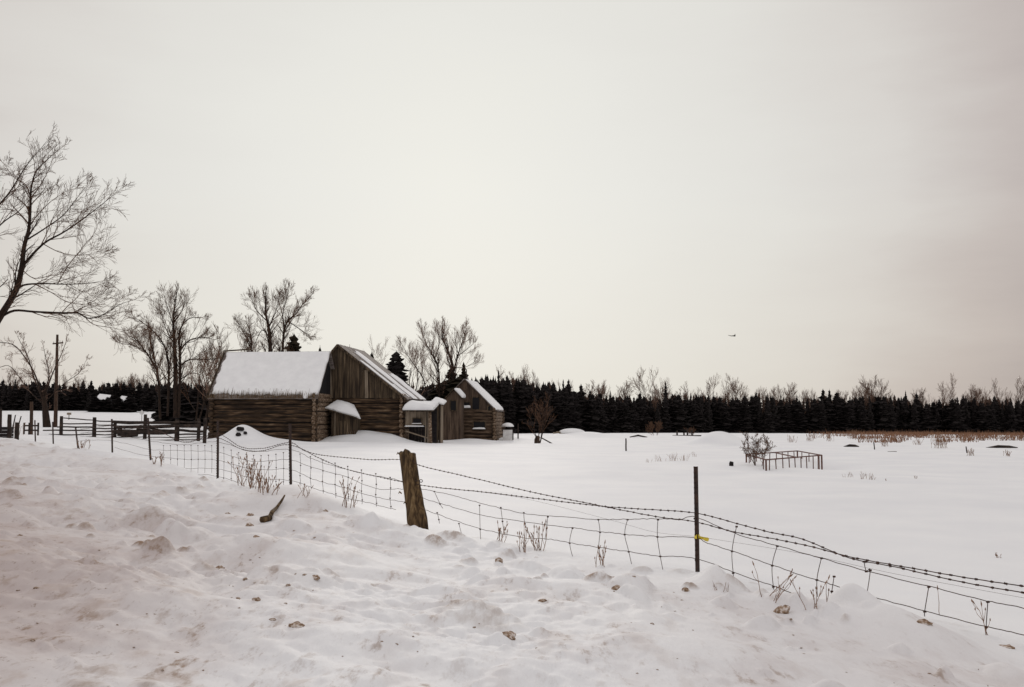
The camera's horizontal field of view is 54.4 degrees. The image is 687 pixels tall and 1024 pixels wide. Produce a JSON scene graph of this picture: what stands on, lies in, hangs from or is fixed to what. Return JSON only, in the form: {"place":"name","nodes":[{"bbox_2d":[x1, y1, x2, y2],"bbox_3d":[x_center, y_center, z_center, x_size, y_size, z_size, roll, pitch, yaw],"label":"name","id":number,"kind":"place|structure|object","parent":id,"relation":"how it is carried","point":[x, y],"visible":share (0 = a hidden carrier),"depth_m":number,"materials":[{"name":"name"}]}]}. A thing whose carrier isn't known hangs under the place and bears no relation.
{"place":"outdoors","nodes":[
{"label":"outdoors","id":0,"kind":"place"},
{"bbox_2d":[0,411,1023,686],"bbox_3d":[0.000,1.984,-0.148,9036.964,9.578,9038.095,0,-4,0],"label":"snow ground","id":1,"kind":"structure","parent":0,"point":[106,551],"depth_m":10.44,"materials":[{"name":"snow"}]},
{"bbox_2d":[7,414,11,437],"bbox_3d":[-22.138,3.768,43.841,0.217,1.294,0.193,0,-4,0],"label":"gate post","id":2,"kind":"object","parent":1,"relation":"on","point":[9,426],"visible":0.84,"depth_m":43.79,"materials":[{"name":"brown wood"}]},
{"bbox_2d":[4,385,21,410],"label":"wood conifer","id":3,"kind":"object","parent":1,"relation":"on","point":[12,405],"visible":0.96,"depth_m":255.18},
{"bbox_2d":[15,384,25,410],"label":"wood conifer","id":4,"kind":"object","parent":1,"relation":"on","point":[21,392],"visible":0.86,"depth_m":256.05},
{"bbox_2d":[29,383,43,410],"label":"wood conifer","id":5,"kind":"object","parent":1,"relation":"on","point":[38,404],"visible":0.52,"depth_m":252.88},
{"bbox_2d":[0,330,90,426],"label":"tree","id":6,"kind":"object","parent":1,"relation":"on","point":[45,414],"visible":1,"depth_m":91.90,"materials":[{"name":"brown plant"}]},
{"bbox_2d":[53,335,62,426],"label":"utility pole","id":7,"kind":"object","parent":1,"relation":"on","point":[55,418],"visible":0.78,"depth_m":94.83,"materials":[{"name":"brown wood"}]},
{"bbox_2d":[60,390,71,410],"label":"wood conifer","id":8,"kind":"object","parent":1,"relation":"on","point":[66,404],"visible":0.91,"depth_m":252.92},
{"bbox_2d":[68,387,81,410],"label":"wood conifer","id":9,"kind":"object","parent":1,"relation":"on","point":[74,396],"visible":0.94,"depth_m":254.84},
{"bbox_2d":[0,123,155,358],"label":"tree","id":10,"kind":"object","parent":1,"relation":"on","point":[13,295],"visible":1,"depth_m":38.44,"materials":[{"name":"brown plant"}]},
{"bbox_2d":[74,387,86,410],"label":"wood conifer","id":11,"kind":"object","parent":1,"relation":"on","point":[84,401],"visible":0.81,"depth_m":255.02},
{"bbox_2d":[85,396,101,411],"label":"wood conifer","id":12,"kind":"object","parent":1,"relation":"on","point":[94,401],"visible":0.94,"depth_m":228.25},
{"bbox_2d":[98,397,113,411],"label":"wood conifer","id":13,"kind":"object","parent":1,"relation":"on","point":[107,402],"visible":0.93,"depth_m":228.85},
{"bbox_2d":[109,397,127,411],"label":"wood conifer","id":14,"kind":"object","parent":1,"relation":"on","point":[117,407],"visible":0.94,"depth_m":228.06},
{"bbox_2d":[43,414,206,442],"bbox_3d":[-24.774,5.721,64.641,11.168,2.221,4.446,0,-4,0],"label":"rail fence","id":15,"kind":"object","parent":1,"relation":"on","point":[198,432],"visible":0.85,"depth_m":62.61,"materials":[{"name":"brown wood"}]},
{"bbox_2d":[120,395,139,412],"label":"wood conifer","id":16,"kind":"object","parent":1,"relation":"on","point":[131,403],"visible":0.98,"depth_m":228.19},
{"bbox_2d":[132,382,142,409],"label":"wood conifer","id":17,"kind":"object","parent":1,"relation":"on","point":[139,390],"visible":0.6,"depth_m":252.15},
{"bbox_2d":[138,383,150,411],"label":"wood conifer","id":18,"kind":"object","parent":1,"relation":"on","point":[145,402],"visible":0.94,"depth_m":248.91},
{"bbox_2d":[145,385,171,420],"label":"dark evergreen","id":19,"kind":"object","parent":1,"relation":"on","point":[163,393],"visible":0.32,"depth_m":133.03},
{"bbox_2d":[154,393,174,420],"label":"dark evergreen","id":20,"kind":"object","parent":1,"relation":"on","point":[165,407],"visible":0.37,"depth_m":130.68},
{"bbox_2d":[109,281,222,418],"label":"tall tree","id":21,"kind":"object","parent":1,"relation":"on","point":[168,365],"visible":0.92,"depth_m":104.88,"materials":[{"name":"brown plant"}]},
{"bbox_2d":[161,381,189,420],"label":"dark evergreen","id":22,"kind":"object","parent":1,"relation":"on","point":[170,416],"visible":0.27,"depth_m":130.87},
{"bbox_2d":[172,392,206,423],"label":"dark evergreen","id":23,"kind":"object","parent":1,"relation":"on","point":[184,412],"visible":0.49,"depth_m":128.18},
{"bbox_2d":[172,343,214,423],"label":"twiggy tree","id":24,"kind":"object","parent":1,"relation":"on","point":[198,395],"visible":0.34,"depth_m":114.88,"materials":[{"name":"brown plant"}]},
{"bbox_2d":[180,385,208,425],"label":"dark evergreen","id":25,"kind":"object","parent":1,"relation":"on","point":[193,401],"visible":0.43,"depth_m":128.72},
{"bbox_2d":[182,342,220,404],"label":"twiggy tree","id":26,"kind":"object","parent":1,"relation":"on","point":[207,385],"visible":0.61,"depth_m":99.24,"materials":[{"name":"brown plant"}]},
{"bbox_2d":[186,321,231,429],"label":"twiggy tree","id":27,"kind":"object","parent":1,"relation":"on","point":[219,349],"visible":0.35,"depth_m":109.24,"materials":[{"name":"brown plant"}]},
{"bbox_2d":[227,452,272,488],"bbox_3d":[-5.193,2.566,19.957,0.865,0.799,0.775,0,-4,0],"label":"dry weed","id":28,"kind":"object","parent":1,"relation":"on","point":[251,477],"visible":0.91,"depth_m":19.87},
{"bbox_2d":[256,474,281,494],"bbox_3d":[-3.834,2.230,15.655,0.335,0.377,0.510,2,-5,-24],"label":"dry weed","id":29,"kind":"object","parent":1,"relation":"on","point":[267,487],"visible":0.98,"depth_m":15.64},
{"bbox_2d":[206,349,334,441],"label":"log barn","id":30,"kind":"structure","parent":1,"relation":"on","point":[273,394],"depth_m":74.52,"materials":[{"name":"brown wood"}]},
{"bbox_2d":[259,495,284,522],"bbox_3d":[-3.337,2.314,13.989,0.161,0.204,2.276,1,-4,-7],"label":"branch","id":31,"kind":"object","parent":1,"relation":"on","point":[266,518],"visible":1,"depth_m":13.07,"materials":[{"name":"brown wood"}]},
{"bbox_2d":[226,278,321,351],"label":"tall tree","id":32,"kind":"object","parent":1,"relation":"on","point":[270,334],"visible":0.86,"depth_m":113.08,"materials":[{"name":"brown plant"}]},
{"bbox_2d":[285,334,301,351],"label":"conifer","id":33,"kind":"object","parent":1,"relation":"on","point":[294,343],"visible":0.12,"depth_m":127.80,"materials":[{"name":"plant"}]},
{"bbox_2d":[325,400,360,436],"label":"entry shed","id":34,"kind":"structure","parent":1,"relation":"on","point":[339,409],"depth_m":76.26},
{"bbox_2d":[337,421,345,435],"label":"door","id":35,"kind":"structure","parent":34,"relation":"in","point":[341,425],"depth_m":76.23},
{"bbox_2d":[339,476,359,507],"bbox_3d":[-2.560,2.355,15.656,0.248,0.552,0.329,2,-5,-25],"label":"dry weed","id":36,"kind":"object","parent":1,"relation":"on","point":[344,500],"visible":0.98,"depth_m":15.70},
{"bbox_2d":[329,344,426,439],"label":"board barn","id":37,"kind":"structure","parent":1,"relation":"on","point":[376,394],"depth_m":77.80,"materials":[{"name":"brown wood"}]},
{"bbox_2d":[385,350,409,385],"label":"conifer","id":38,"kind":"object","parent":1,"relation":"on","point":[395,365],"visible":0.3,"depth_m":111.56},
{"bbox_2d":[402,348,434,395],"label":"twiggy tree","id":39,"kind":"object","parent":1,"relation":"on","point":[411,368],"visible":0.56,"depth_m":132.43,"materials":[{"name":"brown plant"}]},
{"bbox_2d":[402,400,438,442],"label":"porch shed","id":40,"kind":"structure","parent":1,"relation":"on","point":[422,425],"depth_m":77.26,"materials":[{"name":"brown wood"}]},
{"bbox_2d":[392,316,484,397],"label":"tall tree","id":41,"kind":"object","parent":1,"relation":"on","point":[453,367],"visible":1,"depth_m":118.53,"materials":[{"name":"brown plant"}]},
{"bbox_2d":[431,397,446,442],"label":"narrow shed","id":42,"kind":"structure","parent":1,"relation":"on","point":[441,402],"depth_m":79.30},
{"bbox_2d":[440,375,462,398],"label":"conifer","id":43,"kind":"object","parent":1,"relation":"on","point":[454,384],"visible":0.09,"depth_m":115.27,"materials":[{"name":"plant"}]},
{"bbox_2d":[438,369,504,440],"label":"log house","id":44,"kind":"structure","parent":1,"relation":"on","point":[473,409],"depth_m":87.72,"materials":[{"name":"brown wood"}]},
{"bbox_2d":[472,421,485,429],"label":"window","id":45,"kind":"structure","parent":44,"relation":"in","point":[477,425],"depth_m":87.63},
{"bbox_2d":[483,382,507,416],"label":"wood conifer","id":46,"kind":"object","parent":1,"relation":"on","point":[490,389],"visible":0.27,"depth_m":179.03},
{"bbox_2d":[497,379,516,432],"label":"wood conifer","id":47,"kind":"object","parent":1,"relation":"on","point":[502,389],"visible":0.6,"depth_m":180.49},
{"bbox_2d":[501,423,513,440],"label":"well house","id":48,"kind":"structure","parent":1,"relation":"on","point":[507,434],"depth_m":88.66,"materials":[{"name":"white paint"}]},
{"bbox_2d":[503,381,519,431],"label":"wood conifer","id":49,"kind":"object","parent":1,"relation":"on","point":[511,401],"visible":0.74,"depth_m":180.62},
{"bbox_2d":[0,375,1023,433],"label":"conifer wood","id":50,"kind":"object","parent":1,"relation":"on","point":[904,413],"visible":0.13,"depth_m":255.41,"materials":[{"name":"plant"}]},
{"bbox_2d":[505,365,529,395],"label":"bare tree","id":51,"kind":"object","parent":1,"relation":"on","point":[522,377],"visible":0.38,"depth_m":188.08,"materials":[{"name":"brown plant"}]},
{"bbox_2d":[514,378,541,432],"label":"wood conifer","id":52,"kind":"object","parent":1,"relation":"on","point":[523,393],"visible":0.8,"depth_m":182.60,"materials":[{"name":"plant"}]},
{"bbox_2d":[34,418,1023,634],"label":"wire fence","id":53,"kind":"object","parent":1,"relation":"on","point":[416,514],"visible":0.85,"depth_m":14.27,"materials":[{"name":"metal"}]},
{"bbox_2d":[519,385,545,432],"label":"wood conifer","id":54,"kind":"object","parent":1,"relation":"on","point":[533,395],"visible":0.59,"depth_m":183.93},
{"bbox_2d":[526,521,547,550],"bbox_3d":[0.334,2.458,12.678,0.278,0.449,0.189,2,-5,-22],"label":"dry weed","id":55,"kind":"object","parent":1,"relation":"on","point":[538,543],"visible":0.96,"depth_m":12.69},
{"bbox_2d":[522,392,556,442],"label":"bare shrub","id":56,"kind":"object","parent":1,"relation":"on","point":[540,419],"visible":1,"depth_m":83.62,"materials":[{"name":"brown plant"}]},
{"bbox_2d":[538,384,555,432],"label":"wood conifer","id":57,"kind":"object","parent":1,"relation":"on","point":[549,428],"visible":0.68,"depth_m":186.13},
{"bbox_2d":[549,384,567,431],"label":"wood conifer","id":58,"kind":"object","parent":1,"relation":"on","point":[559,420],"visible":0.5,"depth_m":188.85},
{"bbox_2d":[556,389,573,428],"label":"wood conifer","id":59,"kind":"object","parent":1,"relation":"on","point":[562,398],"visible":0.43,"depth_m":192.50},
{"bbox_2d":[562,388,576,428],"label":"wood conifer","id":60,"kind":"object","parent":1,"relation":"on","point":[567,396],"visible":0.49,"depth_m":194.55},
{"bbox_2d":[572,388,586,430],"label":"wood conifer","id":61,"kind":"object","parent":1,"relation":"on","point":[578,407],"visible":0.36,"depth_m":196.91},
{"bbox_2d":[576,393,597,430],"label":"wood conifer","id":62,"kind":"object","parent":1,"relation":"on","point":[584,401],"visible":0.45,"depth_m":199.11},
{"bbox_2d":[584,393,604,432],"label":"wood conifer","id":63,"kind":"object","parent":1,"relation":"on","point":[592,405],"visible":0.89,"depth_m":199.28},
{"bbox_2d":[594,401,609,432],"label":"wood conifer","id":64,"kind":"object","parent":1,"relation":"on","point":[603,418],"visible":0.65,"depth_m":200.86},
{"bbox_2d":[606,396,623,432],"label":"wood conifer","id":65,"kind":"object","parent":1,"relation":"on","point":[613,409],"visible":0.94,"depth_m":206.04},
{"bbox_2d":[611,380,633,408],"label":"bare tree","id":66,"kind":"object","parent":1,"relation":"on","point":[623,391],"visible":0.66,"depth_m":225.91,"materials":[{"name":"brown plant"}]},
{"bbox_2d":[617,397,635,432],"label":"wood conifer","id":67,"kind":"object","parent":1,"relation":"on","point":[626,424],"visible":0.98,"depth_m":206.39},
{"bbox_2d":[630,398,640,432],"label":"wood conifer","id":68,"kind":"object","parent":1,"relation":"on","point":[634,415],"visible":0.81,"depth_m":212.02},
{"bbox_2d":[636,398,651,432],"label":"wood conifer","id":69,"kind":"object","parent":1,"relation":"on","point":[641,416],"visible":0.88,"depth_m":215.35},
{"bbox_2d":[627,367,668,407],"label":"bare tree","id":70,"kind":"object","parent":1,"relation":"on","point":[639,381],"visible":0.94,"depth_m":225.07,"materials":[{"name":"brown plant"}]},
{"bbox_2d":[645,421,662,434],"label":"bare shrub","id":71,"kind":"object","parent":1,"relation":"on","point":[658,427],"visible":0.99,"depth_m":117.37,"materials":[{"name":"brown plant"}]},
{"bbox_2d":[652,402,664,432],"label":"wood conifer","id":72,"kind":"object","parent":1,"relation":"on","point":[657,416],"visible":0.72,"depth_m":215.24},
{"bbox_2d":[660,396,673,432],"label":"wood conifer","id":73,"kind":"object","parent":1,"relation":"on","point":[666,423],"visible":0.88,"depth_m":217.10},
{"bbox_2d":[669,394,692,432],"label":"wood conifer","id":74,"kind":"object","parent":1,"relation":"on","point":[677,423],"visible":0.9,"depth_m":219.54,"materials":[{"name":"plant"}]},
{"bbox_2d":[688,399,703,432],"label":"wood conifer","id":75,"kind":"object","parent":1,"relation":"on","point":[694,418],"visible":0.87,"depth_m":225.29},
{"bbox_2d":[697,395,709,432],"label":"wood conifer","id":76,"kind":"object","parent":1,"relation":"on","point":[704,421],"visible":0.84,"depth_m":226.53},
{"bbox_2d":[705,395,714,432],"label":"wood conifer","id":77,"kind":"object","parent":1,"relation":"on","point":[710,426],"visible":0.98,"depth_m":227.65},
{"bbox_2d":[711,396,733,432],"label":"wood conifer","id":78,"kind":"object","parent":1,"relation":"on","point":[720,418],"visible":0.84,"depth_m":231.14,"materials":[{"name":"plant"}]},
{"bbox_2d":[721,375,748,403],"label":"bare tree","id":79,"kind":"object","parent":1,"relation":"on","point":[733,387],"visible":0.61,"depth_m":247.12,"materials":[{"name":"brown plant"}]},
{"bbox_2d":[728,398,744,432],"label":"wood conifer","id":80,"kind":"object","parent":1,"relation":"on","point":[732,408],"visible":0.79,"depth_m":234.87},
{"bbox_2d":[732,398,747,432],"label":"wood conifer","id":81,"kind":"object","parent":1,"relation":"on","point":[739,409],"visible":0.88,"depth_m":235.30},
{"bbox_2d":[739,397,755,432],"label":"wood conifer","id":82,"kind":"object","parent":1,"relation":"on","point":[747,419],"visible":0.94,"depth_m":234.88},
{"bbox_2d":[749,396,763,431],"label":"wood conifer","id":83,"kind":"object","parent":1,"relation":"on","point":[753,410],"visible":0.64,"depth_m":240.57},
{"bbox_2d":[739,431,776,465],"bbox_3d":[10.923,4.712,43.867,1.614,1.732,1.619,-3,-5,34],"label":"bare shrub","id":84,"kind":"object","parent":1,"relation":"on","point":[753,449],"visible":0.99,"depth_m":43.79,"materials":[{"name":"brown plant"}]},
{"bbox_2d":[753,398,764,432],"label":"wood conifer","id":85,"kind":"object","parent":1,"relation":"on","point":[759,423],"visible":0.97,"depth_m":237.85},
{"bbox_2d":[761,395,775,432],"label":"wood conifer","id":86,"kind":"object","parent":1,"relation":"on","point":[768,422],"visible":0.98,"depth_m":237.14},
{"bbox_2d":[773,605,789,613],"bbox_3d":[2.246,2.231,8.299,0.153,0.075,0.126,-21,-2,24],"label":"dirt clod","id":87,"kind":"object","parent":1,"relation":"on","point":[784,609],"visible":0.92,"depth_m":8.27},
{"bbox_2d":[745,450,822,470],"bbox_3d":[12.600,5.678,46.155,3.287,1.078,11.394,-3,-5,38],"label":"metal frame","id":88,"kind":"object","parent":1,"relation":"on","point":[782,458],"visible":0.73,"depth_m":44.79,"materials":[{"name":"brown metal"}]},
{"bbox_2d":[777,401,793,432],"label":"wood conifer","id":89,"kind":"object","parent":1,"relation":"on","point":[780,406],"visible":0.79,"depth_m":242.98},
{"bbox_2d":[776,382,801,400],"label":"bare tree","id":90,"kind":"object","parent":1,"relation":"on","point":[790,391],"visible":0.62,"depth_m":262.36,"materials":[{"name":"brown plant"}]},
{"bbox_2d":[783,402,795,432],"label":"wood conifer","id":91,"kind":"object","parent":1,"relation":"on","point":[787,413],"visible":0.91,"depth_m":243.26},
{"bbox_2d":[789,399,809,432],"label":"wood conifer","id":92,"kind":"object","parent":1,"relation":"on","point":[793,405],"visible":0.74,"depth_m":244.63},
{"bbox_2d":[792,400,812,432],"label":"wood conifer","id":93,"kind":"object","parent":1,"relation":"on","point":[800,410],"visible":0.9,"depth_m":244.17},
{"bbox_2d":[790,575,829,609],"bbox_3d":[2.500,2.105,8.336,0.335,0.339,0.106,0,-4,0],"label":"dry weed","id":94,"kind":"object","parent":1,"relation":"on","point":[816,588],"visible":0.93,"depth_m":8.34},
{"bbox_2d":[806,398,818,432],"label":"wood conifer","id":95,"kind":"object","parent":1,"relation":"on","point":[813,413],"visible":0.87,"depth_m":245.98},
{"bbox_2d":[815,399,830,432],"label":"wood conifer","id":96,"kind":"object","parent":1,"relation":"on","point":[821,423],"visible":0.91,"depth_m":244.80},
{"bbox_2d":[824,398,839,432],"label":"wood conifer","id":97,"kind":"object","parent":1,"relation":"on","point":[829,408],"visible":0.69,"depth_m":247.81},
{"bbox_2d":[832,392,846,428],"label":"wood conifer","id":98,"kind":"object","parent":1,"relation":"on","point":[836,400],"visible":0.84,"depth_m":248.94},
{"bbox_2d":[833,397,852,432],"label":"wood conifer","id":99,"kind":"object","parent":1,"relation":"on","point":[842,404],"visible":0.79,"depth_m":247.95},
{"bbox_2d":[839,400,860,433],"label":"wood conifer","id":100,"kind":"object","parent":1,"relation":"on","point":[850,417],"visible":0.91,"depth_m":246.76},
{"bbox_2d":[855,400,870,432],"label":"wood conifer","id":101,"kind":"object","parent":1,"relation":"on","point":[862,418],"visible":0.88,"depth_m":247.53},
{"bbox_2d":[866,395,875,431],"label":"wood conifer","id":102,"kind":"object","parent":1,"relation":"on","point":[870,415],"visible":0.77,"depth_m":249.48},
{"bbox_2d":[859,375,889,406],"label":"bare tree","id":103,"kind":"object","parent":1,"relation":"on","point":[883,388],"visible":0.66,"depth_m":266.38,"materials":[{"name":"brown plant"}]},
{"bbox_2d":[872,397,885,430],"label":"wood conifer","id":104,"kind":"object","parent":1,"relation":"on","point":[877,403],"visible":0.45,"depth_m":254.46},
{"bbox_2d":[873,395,895,432],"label":"wood conifer","id":105,"kind":"object","parent":1,"relation":"on","point":[882,425],"visible":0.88,"depth_m":250.51,"materials":[{"name":"plant"}]},
{"bbox_2d":[889,395,899,432],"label":"wood conifer","id":106,"kind":"object","parent":1,"relation":"on","point":[891,408],"visible":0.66,"depth_m":252.92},
{"bbox_2d":[806,428,1023,442],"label":"dead grass","id":107,"kind":"structure","parent":1,"relation":"on","point":[919,434],"depth_m":115.17,"materials":[{"name":"plant"}]},
{"bbox_2d":[907,400,922,431],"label":"wood conifer","id":108,"kind":"object","parent":1,"relation":"on","point":[914,425],"visible":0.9,"depth_m":252.65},
{"bbox_2d":[918,404,936,432],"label":"wood conifer","id":109,"kind":"object","parent":1,"relation":"on","point":[926,421],"visible":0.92,"depth_m":252.16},
{"bbox_2d":[939,399,967,432],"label":"wood conifer","id":110,"kind":"object","parent":1,"relation":"on","point":[950,413],"visible":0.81,"depth_m":254.97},
{"bbox_2d":[948,397,969,433],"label":"wood conifer","id":111,"kind":"object","parent":1,"relation":"on","point":[958,421],"visible":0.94,"depth_m":253.31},
{"bbox_2d":[962,384,982,405],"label":"bare tree","id":112,"kind":"object","parent":1,"relation":"on","point":[974,392],"visible":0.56,"depth_m":265.70,"materials":[{"name":"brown plant"}]},
{"bbox_2d":[972,403,996,433],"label":"wood conifer","id":113,"kind":"object","parent":1,"relation":"on","point":[982,424],"visible":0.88,"depth_m":254.41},
{"bbox_2d":[985,405,1000,431],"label":"wood conifer","id":114,"kind":"object","parent":1,"relation":"on","point":[991,419],"visible":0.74,"depth_m":255.46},
{"bbox_2d":[0,0,1023,407],"label":"sky","id":115,"kind":"structure","parent":0,"point":[606,190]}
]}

